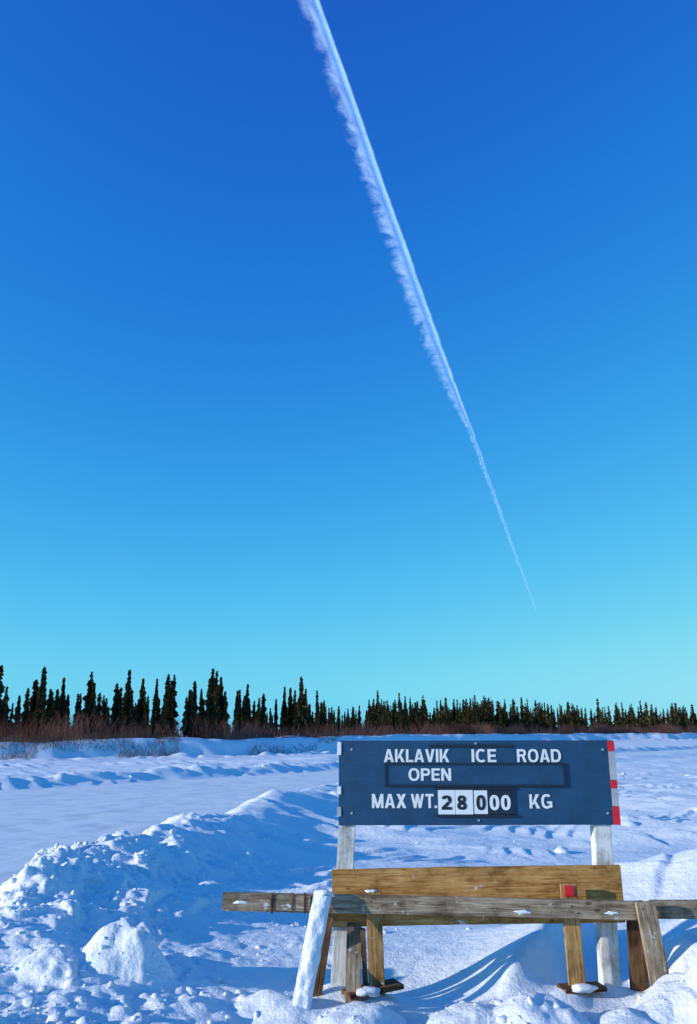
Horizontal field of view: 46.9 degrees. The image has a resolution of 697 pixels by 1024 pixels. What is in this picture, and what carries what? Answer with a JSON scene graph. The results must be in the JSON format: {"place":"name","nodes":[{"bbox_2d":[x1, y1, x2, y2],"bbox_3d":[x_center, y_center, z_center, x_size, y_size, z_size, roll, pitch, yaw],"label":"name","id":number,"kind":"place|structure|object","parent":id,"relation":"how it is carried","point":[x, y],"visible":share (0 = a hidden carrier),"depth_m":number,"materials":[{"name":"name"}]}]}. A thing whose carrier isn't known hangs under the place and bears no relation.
{"place":"outdoors","nodes":[
{"label":"outdoors","id":0,"kind":"place"},
{"bbox_2d":[0,729,696,1023],"bbox_3d":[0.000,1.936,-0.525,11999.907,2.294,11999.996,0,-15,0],"label":"snow ground","id":1,"kind":"structure","parent":0,"point":[654,840],"depth_m":8.60,"materials":[{"name":"white snow"}]},
{"bbox_2d":[0,731,338,759],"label":"bushes","id":2,"kind":"object","parent":1,"relation":"on","point":[105,737],"visible":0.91,"depth_m":85.43,"materials":[{"name":"brown plant"}]},
{"bbox_2d":[0,665,696,741],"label":"spruce forest","id":3,"kind":"object","parent":1,"relation":"on","point":[215,703],"visible":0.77,"depth_m":126.25,"materials":[{"name":"green plant"}]},
{"bbox_2d":[0,708,696,742],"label":"willow thicket","id":4,"kind":"object","parent":1,"relation":"on","point":[385,730],"visible":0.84,"depth_m":111.53,"materials":[{"name":"brown plant"}]},
{"bbox_2d":[222,865,696,1008],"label":"wooden barricade","id":5,"kind":"object","parent":1,"relation":"on","point":[571,898],"visible":0.97,"depth_m":6.37,"materials":[{"name":"brown wood"}]},
{"bbox_2d":[331,740,620,986],"bbox_3d":[1.055,3.144,6.666,2.448,2.409,0.180,0,-15,0],"label":"road sign","id":6,"kind":"object","parent":1,"relation":"on","point":[534,782],"visible":0.97,"depth_m":6.80,"materials":[{"name":"blue paint"}]},
{"bbox_2d":[471,732,669,739],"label":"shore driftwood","id":7,"kind":"object","parent":1,"relation":"on","point":[569,734],"visible":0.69,"depth_m":208.20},
{"bbox_2d":[0,749,696,885],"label":"ice road","id":8,"kind":"structure","parent":0,"point":[33,822],"depth_m":32.43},
{"bbox_2d":[0,0,696,728],"label":"sky","id":9,"kind":"structure","parent":0,"point":[237,441],"materials":[{"name":"blue"}]},
{"bbox_2d":[314,0,535,608],"bbox_3d":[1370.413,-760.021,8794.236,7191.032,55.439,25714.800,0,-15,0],"label":"contrail","id":10,"kind":"object","parent":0,"point":[325,28],"visible":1,"depth_m":4866.37,"materials":[{"name":"white"}]}
]}

